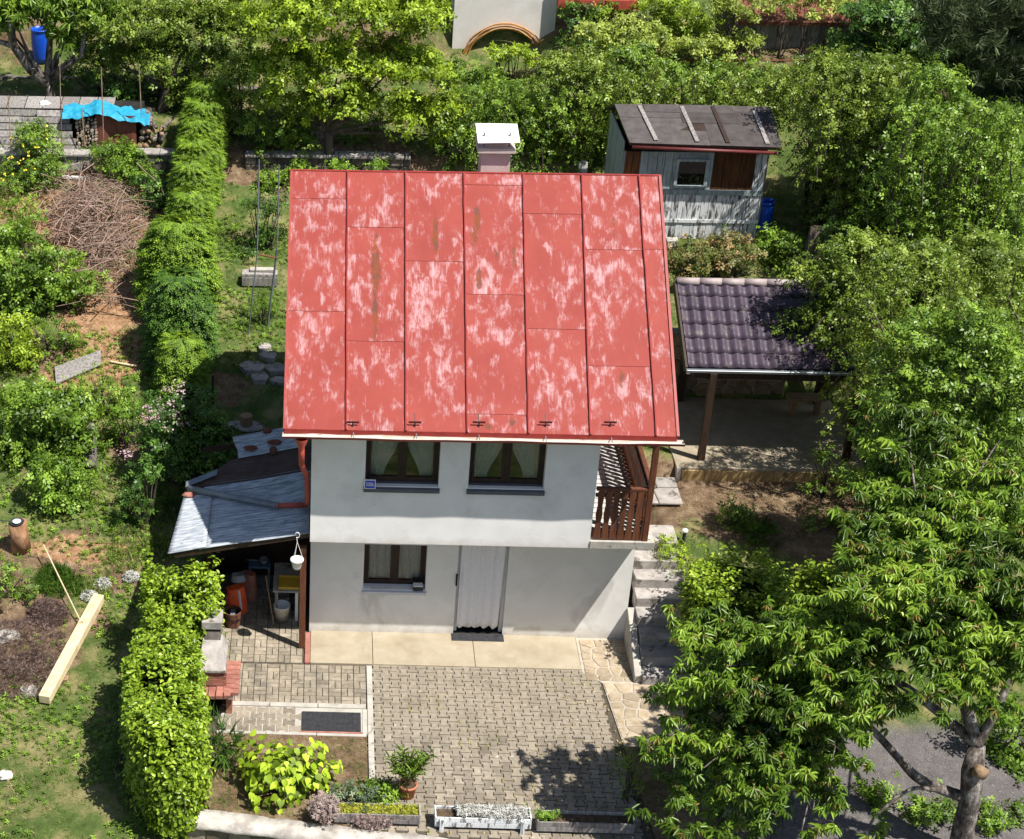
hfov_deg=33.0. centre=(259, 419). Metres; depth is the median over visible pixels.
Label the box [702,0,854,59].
vine
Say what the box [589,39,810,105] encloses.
understorey
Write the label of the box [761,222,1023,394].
tree
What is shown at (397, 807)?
moss cushion
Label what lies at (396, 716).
yard paving
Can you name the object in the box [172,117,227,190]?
thuja
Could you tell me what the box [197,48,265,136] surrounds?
hedge shrub
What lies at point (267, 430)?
bark piece
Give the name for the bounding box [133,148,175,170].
garden wall
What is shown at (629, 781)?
mustard weeds
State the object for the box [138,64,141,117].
stake
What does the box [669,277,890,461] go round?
gazebo
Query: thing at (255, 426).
slab stone
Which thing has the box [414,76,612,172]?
plum thicket
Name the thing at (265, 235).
weeds
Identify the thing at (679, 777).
garden shrub
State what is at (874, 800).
young plant
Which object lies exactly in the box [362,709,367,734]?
strip end
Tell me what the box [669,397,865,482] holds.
patio slab
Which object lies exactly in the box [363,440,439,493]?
window
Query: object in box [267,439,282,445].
bark piece
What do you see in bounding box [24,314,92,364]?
tall weeds
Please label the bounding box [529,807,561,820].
young plant
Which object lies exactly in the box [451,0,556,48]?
white house
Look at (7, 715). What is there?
lawn weeds
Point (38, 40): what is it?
water barrel
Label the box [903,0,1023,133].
pine
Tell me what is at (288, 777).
lime bush
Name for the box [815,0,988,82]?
tree
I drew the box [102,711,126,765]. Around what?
tall weeds
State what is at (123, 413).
tall weeds
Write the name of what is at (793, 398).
log bench
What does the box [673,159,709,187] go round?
window
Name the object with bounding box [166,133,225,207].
thuja
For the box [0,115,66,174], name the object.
flowering bush
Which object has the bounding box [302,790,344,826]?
heather plant
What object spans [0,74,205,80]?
garden wall
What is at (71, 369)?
old board
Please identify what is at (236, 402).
pebbles
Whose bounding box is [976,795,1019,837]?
young plant
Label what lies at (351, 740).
plot grass
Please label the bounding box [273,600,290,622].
bucket
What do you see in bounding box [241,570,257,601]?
orange bag
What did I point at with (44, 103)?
white sack
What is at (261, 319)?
grass clump
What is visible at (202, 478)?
sheet offcut
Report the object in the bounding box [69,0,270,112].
tree
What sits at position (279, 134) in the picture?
potato plants
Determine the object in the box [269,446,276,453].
bark piece
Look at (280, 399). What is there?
dry tufts
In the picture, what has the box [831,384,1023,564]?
plum thicket
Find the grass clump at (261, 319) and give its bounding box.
[239,287,286,324]
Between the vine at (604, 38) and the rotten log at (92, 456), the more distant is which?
the vine at (604, 38)
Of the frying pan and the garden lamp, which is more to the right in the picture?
the garden lamp
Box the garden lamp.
[681,528,687,545]
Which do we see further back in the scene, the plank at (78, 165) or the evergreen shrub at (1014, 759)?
the plank at (78, 165)
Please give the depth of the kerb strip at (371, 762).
26.42 m
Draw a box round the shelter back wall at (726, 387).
[672,328,784,394]
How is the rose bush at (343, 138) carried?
on the ground at (92, 816)
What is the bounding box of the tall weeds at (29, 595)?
[0,553,51,607]
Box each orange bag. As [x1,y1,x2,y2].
[223,583,247,614]
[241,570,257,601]
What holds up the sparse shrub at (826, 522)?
on the ground at (92, 816)
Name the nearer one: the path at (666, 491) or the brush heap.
the path at (666, 491)
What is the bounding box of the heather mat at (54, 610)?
[0,596,71,702]
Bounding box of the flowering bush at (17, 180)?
[0,152,82,201]
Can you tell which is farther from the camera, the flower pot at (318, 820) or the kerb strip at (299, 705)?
the kerb strip at (299, 705)
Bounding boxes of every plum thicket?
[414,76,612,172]
[596,57,816,141]
[774,66,925,263]
[788,245,1023,445]
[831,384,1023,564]
[841,95,1023,302]
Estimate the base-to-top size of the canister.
0.270 m
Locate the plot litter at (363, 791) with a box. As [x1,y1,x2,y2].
[208,730,704,832]
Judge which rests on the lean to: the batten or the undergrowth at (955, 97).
the batten
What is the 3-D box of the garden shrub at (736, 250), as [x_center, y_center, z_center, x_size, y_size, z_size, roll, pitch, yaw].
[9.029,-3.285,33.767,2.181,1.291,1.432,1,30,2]
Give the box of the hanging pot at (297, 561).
[290,532,303,569]
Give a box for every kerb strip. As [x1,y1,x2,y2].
[217,730,365,736]
[222,701,365,708]
[366,665,374,783]
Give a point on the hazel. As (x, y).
(480, 79)
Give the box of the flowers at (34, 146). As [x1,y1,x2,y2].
[10,125,60,155]
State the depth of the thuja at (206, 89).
37.26 m
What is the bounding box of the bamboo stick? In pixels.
[43,545,79,618]
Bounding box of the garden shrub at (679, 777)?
[642,726,794,835]
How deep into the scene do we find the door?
28.28 m
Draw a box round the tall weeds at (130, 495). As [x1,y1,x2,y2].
[110,451,182,534]
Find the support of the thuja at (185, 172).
on the ground at (92, 816)
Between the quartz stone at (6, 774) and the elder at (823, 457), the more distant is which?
the elder at (823, 457)
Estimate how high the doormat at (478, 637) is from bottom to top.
0.012 m
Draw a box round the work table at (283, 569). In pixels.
[273,562,299,620]
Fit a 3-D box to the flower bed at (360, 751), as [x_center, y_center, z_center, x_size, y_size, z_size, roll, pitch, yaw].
[0.305,5.424,25.294,2.630,0.112,2.074,1,30,2]
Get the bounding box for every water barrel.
[30,26,46,63]
[757,197,774,232]
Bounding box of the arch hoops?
[462,23,540,54]
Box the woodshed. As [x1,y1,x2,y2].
[0,96,144,149]
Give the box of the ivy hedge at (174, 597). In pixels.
[134,545,229,657]
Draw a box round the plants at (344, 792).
[321,778,393,814]
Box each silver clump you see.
[80,589,97,601]
[93,577,111,589]
[122,569,139,582]
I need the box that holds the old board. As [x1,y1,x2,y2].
[55,350,100,384]
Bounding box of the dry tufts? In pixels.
[0,141,1022,837]
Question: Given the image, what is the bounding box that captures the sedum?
[345,808,402,831]
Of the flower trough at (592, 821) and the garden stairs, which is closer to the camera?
the flower trough at (592, 821)
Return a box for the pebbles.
[0,146,866,772]
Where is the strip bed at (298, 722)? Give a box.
[221,706,367,735]
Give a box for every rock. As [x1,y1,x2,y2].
[0,629,20,644]
[19,684,37,697]
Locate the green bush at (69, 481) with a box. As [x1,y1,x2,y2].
[23,444,107,517]
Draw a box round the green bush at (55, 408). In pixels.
[0,368,112,475]
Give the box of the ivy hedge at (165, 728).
[116,620,215,838]
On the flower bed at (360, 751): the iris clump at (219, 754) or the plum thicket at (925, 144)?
the iris clump at (219, 754)
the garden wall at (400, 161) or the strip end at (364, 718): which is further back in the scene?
the garden wall at (400, 161)
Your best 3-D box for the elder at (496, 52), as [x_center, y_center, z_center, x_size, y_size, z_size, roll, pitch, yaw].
[6.029,-8.395,39.723,1.656,1.068,1.117,1,30,2]
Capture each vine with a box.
[561,9,767,71]
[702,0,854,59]
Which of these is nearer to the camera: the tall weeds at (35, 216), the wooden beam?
the wooden beam
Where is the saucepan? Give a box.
[246,556,267,564]
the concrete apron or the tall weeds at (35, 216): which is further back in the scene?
the tall weeds at (35, 216)
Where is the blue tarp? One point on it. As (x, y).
(74, 110)
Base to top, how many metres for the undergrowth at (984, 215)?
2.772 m
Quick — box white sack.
[39,100,50,106]
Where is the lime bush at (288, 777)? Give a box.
[234,729,342,814]
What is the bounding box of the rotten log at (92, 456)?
[83,421,96,468]
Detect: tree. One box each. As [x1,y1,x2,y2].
[0,0,122,97]
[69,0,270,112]
[222,0,470,169]
[624,389,1023,838]
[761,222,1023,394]
[779,40,923,217]
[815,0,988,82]
[842,294,1023,532]
[843,54,1023,251]
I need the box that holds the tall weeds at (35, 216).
[0,192,48,252]
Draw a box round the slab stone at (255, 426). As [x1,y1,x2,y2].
[225,421,265,432]
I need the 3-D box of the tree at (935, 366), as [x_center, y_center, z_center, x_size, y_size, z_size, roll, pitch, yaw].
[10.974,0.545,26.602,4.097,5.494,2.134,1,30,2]
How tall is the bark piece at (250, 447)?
0.061 m
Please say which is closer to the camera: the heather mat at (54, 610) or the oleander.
the oleander
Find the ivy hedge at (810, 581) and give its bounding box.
[787,555,912,663]
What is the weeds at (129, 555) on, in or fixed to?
on the ground at (92, 816)
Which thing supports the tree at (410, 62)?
on the ground at (92, 816)
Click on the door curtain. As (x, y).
(481, 580)
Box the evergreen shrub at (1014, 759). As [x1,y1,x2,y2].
[959,689,1023,784]
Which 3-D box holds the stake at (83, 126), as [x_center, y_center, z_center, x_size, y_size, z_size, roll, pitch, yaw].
[-3.884,-6.453,37.427,0.023,0.824,0.127,-7,30,-11]
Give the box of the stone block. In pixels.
[666,237,677,248]
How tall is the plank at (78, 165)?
0.244 m
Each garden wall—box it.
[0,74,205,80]
[0,148,93,172]
[90,84,267,95]
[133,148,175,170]
[245,150,410,170]
[448,146,591,155]
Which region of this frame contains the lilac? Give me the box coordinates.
[116,378,242,484]
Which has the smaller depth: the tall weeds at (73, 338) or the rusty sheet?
the tall weeds at (73, 338)
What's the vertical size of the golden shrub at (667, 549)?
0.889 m
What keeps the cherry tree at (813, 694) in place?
on the ground at (92, 816)
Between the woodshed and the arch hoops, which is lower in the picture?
the woodshed
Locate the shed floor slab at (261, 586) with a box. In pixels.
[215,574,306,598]
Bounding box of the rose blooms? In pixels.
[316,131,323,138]
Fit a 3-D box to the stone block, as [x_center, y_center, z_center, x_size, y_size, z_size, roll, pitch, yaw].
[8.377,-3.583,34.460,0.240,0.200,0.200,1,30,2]
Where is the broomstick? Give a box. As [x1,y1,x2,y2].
[265,576,273,624]
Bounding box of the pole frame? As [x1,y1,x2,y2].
[248,160,279,334]
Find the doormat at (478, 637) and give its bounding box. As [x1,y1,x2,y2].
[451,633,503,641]
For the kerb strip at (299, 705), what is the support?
on the ground at (92, 816)
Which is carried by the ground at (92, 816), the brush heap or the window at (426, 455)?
the brush heap
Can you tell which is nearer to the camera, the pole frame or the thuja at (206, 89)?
the pole frame
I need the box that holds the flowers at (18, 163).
[0,156,35,180]
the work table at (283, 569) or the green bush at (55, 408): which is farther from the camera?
the green bush at (55, 408)
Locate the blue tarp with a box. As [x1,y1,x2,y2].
[62,99,150,125]
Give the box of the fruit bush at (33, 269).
[0,220,112,316]
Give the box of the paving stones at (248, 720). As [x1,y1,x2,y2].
[217,705,301,731]
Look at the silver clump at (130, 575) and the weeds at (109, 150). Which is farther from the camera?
the weeds at (109, 150)
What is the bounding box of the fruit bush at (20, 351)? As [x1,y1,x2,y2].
[0,310,57,375]
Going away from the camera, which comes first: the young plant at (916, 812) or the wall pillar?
the young plant at (916, 812)
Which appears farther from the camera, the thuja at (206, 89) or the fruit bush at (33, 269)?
the thuja at (206, 89)
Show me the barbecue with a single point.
(223, 674)
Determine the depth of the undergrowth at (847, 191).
33.61 m
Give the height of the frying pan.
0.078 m
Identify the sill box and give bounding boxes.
[413,583,422,590]
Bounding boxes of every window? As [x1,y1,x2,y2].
[362,544,426,595]
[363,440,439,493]
[466,443,545,495]
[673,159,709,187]
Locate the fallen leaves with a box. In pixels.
[424,672,684,835]
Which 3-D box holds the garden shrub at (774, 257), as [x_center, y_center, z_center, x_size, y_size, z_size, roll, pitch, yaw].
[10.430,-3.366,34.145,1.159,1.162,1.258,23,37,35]
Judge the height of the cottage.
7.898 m
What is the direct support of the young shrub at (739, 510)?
on the ground at (92, 816)
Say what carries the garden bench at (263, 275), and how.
on the ground at (92, 816)
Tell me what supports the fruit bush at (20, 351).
on the ground at (92, 816)
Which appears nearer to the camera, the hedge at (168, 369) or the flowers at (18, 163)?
the hedge at (168, 369)
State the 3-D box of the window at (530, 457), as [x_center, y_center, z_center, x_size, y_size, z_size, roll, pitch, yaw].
[3.820,0.690,26.161,1.203,0.940,0.295,1,30,2]
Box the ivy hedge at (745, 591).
[673,542,800,659]
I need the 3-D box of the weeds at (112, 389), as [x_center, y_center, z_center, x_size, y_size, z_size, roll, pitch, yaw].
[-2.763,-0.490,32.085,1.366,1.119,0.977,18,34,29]
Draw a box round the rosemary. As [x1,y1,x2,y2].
[724,512,792,554]
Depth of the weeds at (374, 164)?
37.03 m
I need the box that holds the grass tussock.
[32,559,87,599]
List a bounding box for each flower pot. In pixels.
[314,810,329,823]
[399,777,417,799]
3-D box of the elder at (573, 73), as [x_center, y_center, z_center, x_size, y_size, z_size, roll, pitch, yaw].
[6.956,-6.930,37.202,2.528,2.684,1.787,1,30,2]
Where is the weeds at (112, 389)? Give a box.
[77,359,149,421]
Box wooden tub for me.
[224,605,241,628]
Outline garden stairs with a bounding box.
[631,525,689,684]
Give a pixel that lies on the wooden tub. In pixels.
(233, 616)
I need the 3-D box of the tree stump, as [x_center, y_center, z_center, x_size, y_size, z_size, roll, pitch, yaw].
[10.972,-3.251,33.636,0.406,1.148,0.419,1,30,2]
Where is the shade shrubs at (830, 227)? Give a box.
[815,219,877,280]
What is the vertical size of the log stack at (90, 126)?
0.727 m
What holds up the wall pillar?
on the ground at (92, 816)
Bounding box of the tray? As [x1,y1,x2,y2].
[278,575,299,589]
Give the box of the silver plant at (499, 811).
[454,802,529,820]
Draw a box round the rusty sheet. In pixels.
[96,115,136,145]
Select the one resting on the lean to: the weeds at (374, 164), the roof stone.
the roof stone
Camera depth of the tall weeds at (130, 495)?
29.99 m
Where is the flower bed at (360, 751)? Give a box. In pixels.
[200,733,367,829]
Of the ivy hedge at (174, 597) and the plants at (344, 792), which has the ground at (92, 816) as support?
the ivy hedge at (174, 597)
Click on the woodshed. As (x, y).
(22, 108)
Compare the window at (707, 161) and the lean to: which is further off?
the window at (707, 161)
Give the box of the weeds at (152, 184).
[124,167,169,217]
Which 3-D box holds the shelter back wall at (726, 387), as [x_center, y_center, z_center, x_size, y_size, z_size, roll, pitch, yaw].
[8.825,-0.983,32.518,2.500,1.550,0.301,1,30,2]
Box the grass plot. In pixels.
[624,746,717,838]
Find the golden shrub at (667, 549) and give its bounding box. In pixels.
[654,532,692,575]
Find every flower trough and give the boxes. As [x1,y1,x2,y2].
[334,802,420,824]
[434,805,531,833]
[535,810,635,833]
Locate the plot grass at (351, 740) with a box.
[204,736,711,824]
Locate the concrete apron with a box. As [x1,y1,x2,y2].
[305,630,580,669]
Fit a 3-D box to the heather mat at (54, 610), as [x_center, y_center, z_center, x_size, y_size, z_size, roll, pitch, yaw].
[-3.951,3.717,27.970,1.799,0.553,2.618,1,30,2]
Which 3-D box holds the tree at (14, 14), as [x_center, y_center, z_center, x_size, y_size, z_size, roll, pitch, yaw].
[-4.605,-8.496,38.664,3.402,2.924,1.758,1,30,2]
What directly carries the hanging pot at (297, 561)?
hanging from the lean to
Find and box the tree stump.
[798,225,825,278]
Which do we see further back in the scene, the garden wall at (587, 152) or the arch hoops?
the arch hoops
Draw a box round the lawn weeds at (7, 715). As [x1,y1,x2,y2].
[0,178,288,838]
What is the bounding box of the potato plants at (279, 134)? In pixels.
[228,108,323,165]
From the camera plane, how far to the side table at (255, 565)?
29.34 m
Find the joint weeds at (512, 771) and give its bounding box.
[399,675,622,838]
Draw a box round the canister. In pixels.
[289,593,294,610]
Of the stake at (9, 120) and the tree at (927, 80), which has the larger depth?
the stake at (9, 120)
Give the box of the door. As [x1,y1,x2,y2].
[453,545,508,633]
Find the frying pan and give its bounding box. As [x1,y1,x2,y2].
[0,518,23,525]
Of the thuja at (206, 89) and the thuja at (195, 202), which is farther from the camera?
the thuja at (206, 89)
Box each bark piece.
[243,445,257,450]
[262,427,271,433]
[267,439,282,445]
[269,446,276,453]
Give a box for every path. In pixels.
[579,640,687,744]
[653,477,682,504]
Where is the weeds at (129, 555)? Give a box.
[78,524,172,598]
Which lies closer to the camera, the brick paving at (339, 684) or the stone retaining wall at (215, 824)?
the stone retaining wall at (215, 824)
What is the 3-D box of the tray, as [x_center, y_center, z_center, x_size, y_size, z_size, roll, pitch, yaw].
[0.512,2.748,28.627,0.365,0.043,0.360,1,30,2]
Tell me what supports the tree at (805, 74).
on the ground at (92, 816)
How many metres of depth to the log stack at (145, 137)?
37.79 m
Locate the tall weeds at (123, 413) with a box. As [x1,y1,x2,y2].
[92,389,162,454]
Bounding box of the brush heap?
[26,131,163,317]
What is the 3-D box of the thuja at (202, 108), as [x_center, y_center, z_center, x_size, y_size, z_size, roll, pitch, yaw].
[-1.224,-6.319,37.343,1.327,1.565,1.365,1,30,2]
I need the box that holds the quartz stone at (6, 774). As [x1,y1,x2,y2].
[0,770,12,779]
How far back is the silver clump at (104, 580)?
29.26 m
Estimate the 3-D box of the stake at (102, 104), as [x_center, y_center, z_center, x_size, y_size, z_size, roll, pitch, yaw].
[-3.436,-6.878,37.166,0.022,1.717,0.124,4,30,7]
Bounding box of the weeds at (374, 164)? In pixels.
[248,150,393,196]
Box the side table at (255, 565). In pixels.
[249,559,270,590]
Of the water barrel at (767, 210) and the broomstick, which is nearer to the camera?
the broomstick
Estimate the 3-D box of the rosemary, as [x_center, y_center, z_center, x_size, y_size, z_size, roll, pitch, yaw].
[8.466,1.967,28.857,1.070,0.845,1.080,-12,32,-20]
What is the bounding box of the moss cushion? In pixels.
[337,802,421,816]
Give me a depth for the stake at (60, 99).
37.13 m
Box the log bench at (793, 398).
[786,392,826,415]
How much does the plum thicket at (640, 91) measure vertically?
2.313 m
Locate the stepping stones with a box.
[238,342,284,385]
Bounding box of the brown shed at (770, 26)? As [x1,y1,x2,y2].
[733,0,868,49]
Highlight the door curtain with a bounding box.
[456,545,506,628]
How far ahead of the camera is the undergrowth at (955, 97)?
33.34 m
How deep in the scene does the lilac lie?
30.25 m
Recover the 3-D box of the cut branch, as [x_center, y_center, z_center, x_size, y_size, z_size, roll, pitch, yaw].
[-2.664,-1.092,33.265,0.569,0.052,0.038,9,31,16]
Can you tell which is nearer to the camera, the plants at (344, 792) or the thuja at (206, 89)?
the plants at (344, 792)
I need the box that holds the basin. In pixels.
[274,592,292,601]
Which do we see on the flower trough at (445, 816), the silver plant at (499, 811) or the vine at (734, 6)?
the silver plant at (499, 811)
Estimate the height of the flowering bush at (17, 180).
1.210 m
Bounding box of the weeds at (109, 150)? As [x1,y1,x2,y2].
[85,134,164,185]
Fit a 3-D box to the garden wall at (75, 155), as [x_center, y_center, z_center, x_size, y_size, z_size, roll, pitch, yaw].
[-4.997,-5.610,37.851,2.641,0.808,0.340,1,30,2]
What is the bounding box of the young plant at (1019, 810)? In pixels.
[998,796,1023,827]
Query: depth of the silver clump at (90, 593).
29.08 m
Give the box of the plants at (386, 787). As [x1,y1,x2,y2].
[348,770,408,803]
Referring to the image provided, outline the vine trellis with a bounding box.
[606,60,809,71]
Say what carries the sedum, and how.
in the flower trough at (411, 819)
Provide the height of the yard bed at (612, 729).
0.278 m
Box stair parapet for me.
[623,607,641,682]
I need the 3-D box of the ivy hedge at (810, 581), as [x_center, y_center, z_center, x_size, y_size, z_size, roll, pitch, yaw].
[9.473,2.931,26.914,2.200,1.458,1.447,1,30,2]
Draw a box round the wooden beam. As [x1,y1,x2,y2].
[39,594,103,703]
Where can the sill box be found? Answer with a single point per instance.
(417, 586)
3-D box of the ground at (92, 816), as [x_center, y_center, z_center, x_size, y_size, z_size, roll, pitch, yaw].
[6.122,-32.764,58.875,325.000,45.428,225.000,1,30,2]
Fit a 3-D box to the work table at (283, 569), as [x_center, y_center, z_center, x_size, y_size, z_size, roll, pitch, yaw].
[0.472,2.942,28.963,0.450,0.620,0.850,1,30,2]
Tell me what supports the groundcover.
on the ground at (92, 816)
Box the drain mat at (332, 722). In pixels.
[300,711,361,733]
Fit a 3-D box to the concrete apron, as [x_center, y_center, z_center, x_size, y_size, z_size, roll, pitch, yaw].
[3.010,3.847,28.074,4.500,0.120,0.890,1,30,2]
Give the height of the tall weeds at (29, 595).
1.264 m
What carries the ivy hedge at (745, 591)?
on the ground at (92, 816)
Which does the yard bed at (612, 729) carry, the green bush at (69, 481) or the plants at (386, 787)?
the plants at (386, 787)
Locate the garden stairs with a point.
(654, 588)
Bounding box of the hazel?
[420,51,549,124]
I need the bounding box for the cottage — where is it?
[274,123,684,638]
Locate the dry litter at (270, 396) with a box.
[0,118,1023,838]
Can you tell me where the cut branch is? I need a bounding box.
[110,360,136,366]
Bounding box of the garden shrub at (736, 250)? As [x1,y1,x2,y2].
[666,222,767,280]
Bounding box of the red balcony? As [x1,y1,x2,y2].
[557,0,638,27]
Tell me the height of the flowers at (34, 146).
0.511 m
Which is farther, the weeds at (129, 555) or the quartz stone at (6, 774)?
the weeds at (129, 555)
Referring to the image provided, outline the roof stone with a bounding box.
[182,492,196,497]
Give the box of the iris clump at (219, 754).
[206,701,262,777]
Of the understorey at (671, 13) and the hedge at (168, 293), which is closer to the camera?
the hedge at (168, 293)
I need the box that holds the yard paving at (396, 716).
[371,665,643,838]
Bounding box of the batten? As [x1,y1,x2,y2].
[187,485,279,508]
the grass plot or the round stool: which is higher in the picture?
the round stool
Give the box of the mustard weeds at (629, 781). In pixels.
[607,743,648,803]
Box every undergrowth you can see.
[51,42,194,109]
[788,72,1012,202]
[809,151,894,257]
[877,372,1023,456]
[894,185,1023,301]
[912,85,1023,237]
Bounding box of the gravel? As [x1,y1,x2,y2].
[751,731,1023,838]
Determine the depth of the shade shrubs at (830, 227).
33.00 m
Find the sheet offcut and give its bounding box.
[186,470,216,486]
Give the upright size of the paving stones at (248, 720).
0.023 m
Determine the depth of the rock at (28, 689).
27.09 m
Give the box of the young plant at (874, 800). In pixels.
[849,770,903,821]
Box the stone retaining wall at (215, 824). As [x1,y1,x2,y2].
[186,809,446,838]
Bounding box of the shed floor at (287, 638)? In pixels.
[221,597,301,663]
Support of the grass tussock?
on the ground at (92, 816)
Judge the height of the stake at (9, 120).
1.148 m
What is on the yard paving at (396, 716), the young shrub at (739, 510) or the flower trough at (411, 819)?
the flower trough at (411, 819)
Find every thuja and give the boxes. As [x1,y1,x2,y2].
[164,184,219,267]
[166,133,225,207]
[166,156,218,233]
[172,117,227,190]
[175,96,232,166]
[184,77,233,147]
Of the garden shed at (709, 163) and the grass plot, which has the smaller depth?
the grass plot
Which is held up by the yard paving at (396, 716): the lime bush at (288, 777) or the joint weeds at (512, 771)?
the joint weeds at (512, 771)
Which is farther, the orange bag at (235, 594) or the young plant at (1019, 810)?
the orange bag at (235, 594)
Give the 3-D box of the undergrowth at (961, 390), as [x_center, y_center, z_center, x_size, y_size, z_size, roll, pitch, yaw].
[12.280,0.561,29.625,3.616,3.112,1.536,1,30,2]
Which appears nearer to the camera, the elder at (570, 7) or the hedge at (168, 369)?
the hedge at (168, 369)
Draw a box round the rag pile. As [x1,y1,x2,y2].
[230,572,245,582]
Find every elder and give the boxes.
[482,41,548,79]
[520,40,625,162]
[547,0,604,51]
[801,440,872,498]
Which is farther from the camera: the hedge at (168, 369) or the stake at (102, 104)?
the stake at (102, 104)
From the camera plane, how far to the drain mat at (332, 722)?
26.42 m
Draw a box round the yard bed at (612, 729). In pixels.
[207,577,654,838]
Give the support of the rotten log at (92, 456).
on the ground at (92, 816)
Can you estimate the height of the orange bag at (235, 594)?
0.500 m
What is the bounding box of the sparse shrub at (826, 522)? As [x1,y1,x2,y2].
[795,504,857,533]
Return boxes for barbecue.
[200,609,240,713]
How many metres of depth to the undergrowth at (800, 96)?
34.79 m
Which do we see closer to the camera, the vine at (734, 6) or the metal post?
the metal post
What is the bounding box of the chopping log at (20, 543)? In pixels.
[8,517,30,554]
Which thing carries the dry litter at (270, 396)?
on the ground at (92, 816)
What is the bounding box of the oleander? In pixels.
[382,742,438,784]
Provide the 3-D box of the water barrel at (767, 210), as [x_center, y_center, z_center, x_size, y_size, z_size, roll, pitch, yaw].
[10.371,-4.195,34.884,0.380,0.660,0.380,1,30,2]
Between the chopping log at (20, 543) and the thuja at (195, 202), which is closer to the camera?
the chopping log at (20, 543)
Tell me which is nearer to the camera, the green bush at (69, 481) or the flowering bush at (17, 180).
the green bush at (69, 481)
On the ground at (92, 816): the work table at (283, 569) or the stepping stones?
the stepping stones
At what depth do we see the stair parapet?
27.64 m
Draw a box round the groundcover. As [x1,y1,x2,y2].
[668,572,686,596]
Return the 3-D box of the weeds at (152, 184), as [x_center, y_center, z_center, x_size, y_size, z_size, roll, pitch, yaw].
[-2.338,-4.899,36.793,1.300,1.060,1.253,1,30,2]
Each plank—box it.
[60,162,82,171]
[62,175,97,179]
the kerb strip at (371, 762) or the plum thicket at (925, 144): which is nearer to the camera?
the kerb strip at (371, 762)
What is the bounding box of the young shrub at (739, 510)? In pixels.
[706,492,757,530]
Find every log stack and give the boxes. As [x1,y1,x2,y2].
[75,114,97,147]
[136,107,173,147]
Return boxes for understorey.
[578,0,731,40]
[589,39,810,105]
[777,101,828,202]
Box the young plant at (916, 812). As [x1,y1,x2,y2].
[901,778,956,834]
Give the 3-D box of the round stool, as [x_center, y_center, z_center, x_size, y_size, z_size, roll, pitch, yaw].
[-0.242,-0.007,31.974,0.240,0.190,0.240,1,30,2]
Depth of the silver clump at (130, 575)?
29.34 m
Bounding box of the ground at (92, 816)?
[0,0,1023,838]
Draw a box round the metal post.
[212,375,213,403]
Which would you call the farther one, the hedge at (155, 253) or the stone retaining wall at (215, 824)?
the hedge at (155, 253)
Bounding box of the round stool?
[240,412,252,426]
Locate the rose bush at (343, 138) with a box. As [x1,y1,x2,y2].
[253,106,418,150]
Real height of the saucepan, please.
0.108 m
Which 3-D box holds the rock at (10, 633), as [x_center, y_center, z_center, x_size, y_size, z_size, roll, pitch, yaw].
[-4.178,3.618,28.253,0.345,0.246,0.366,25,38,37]
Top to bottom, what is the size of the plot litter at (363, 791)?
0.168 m
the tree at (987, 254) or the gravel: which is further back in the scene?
the tree at (987, 254)
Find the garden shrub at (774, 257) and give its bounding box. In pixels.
[753,221,804,276]
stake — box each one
[8,96,10,146]
[59,57,61,149]
[81,108,84,145]
[101,67,103,142]
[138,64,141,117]
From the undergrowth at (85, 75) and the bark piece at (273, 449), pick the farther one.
the undergrowth at (85, 75)
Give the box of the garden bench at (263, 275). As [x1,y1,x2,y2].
[242,267,277,285]
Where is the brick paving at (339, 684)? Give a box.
[233,663,365,703]
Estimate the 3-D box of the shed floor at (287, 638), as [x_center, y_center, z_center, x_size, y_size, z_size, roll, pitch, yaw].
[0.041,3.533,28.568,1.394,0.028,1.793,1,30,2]
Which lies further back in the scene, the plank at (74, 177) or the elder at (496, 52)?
the elder at (496, 52)
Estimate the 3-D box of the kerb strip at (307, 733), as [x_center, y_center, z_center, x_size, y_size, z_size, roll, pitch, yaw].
[0.494,4.894,26.224,2.322,0.119,0.060,1,30,2]
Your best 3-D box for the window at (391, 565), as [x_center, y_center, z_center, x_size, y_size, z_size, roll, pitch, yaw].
[2.230,2.404,27.903,1.063,0.961,0.300,1,30,2]
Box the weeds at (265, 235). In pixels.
[231,187,289,257]
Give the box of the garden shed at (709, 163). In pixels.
[604,104,781,240]
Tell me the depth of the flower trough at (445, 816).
24.30 m
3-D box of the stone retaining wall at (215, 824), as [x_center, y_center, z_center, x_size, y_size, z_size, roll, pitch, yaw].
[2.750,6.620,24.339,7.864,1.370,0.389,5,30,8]
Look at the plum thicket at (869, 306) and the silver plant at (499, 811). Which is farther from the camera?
the plum thicket at (869, 306)
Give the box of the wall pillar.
[577,161,587,172]
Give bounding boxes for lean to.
[168,428,310,647]
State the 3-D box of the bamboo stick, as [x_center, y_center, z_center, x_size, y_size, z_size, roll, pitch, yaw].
[-3.386,2.790,29.069,0.024,0.646,1.554,-15,33,-24]
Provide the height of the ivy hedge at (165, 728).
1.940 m

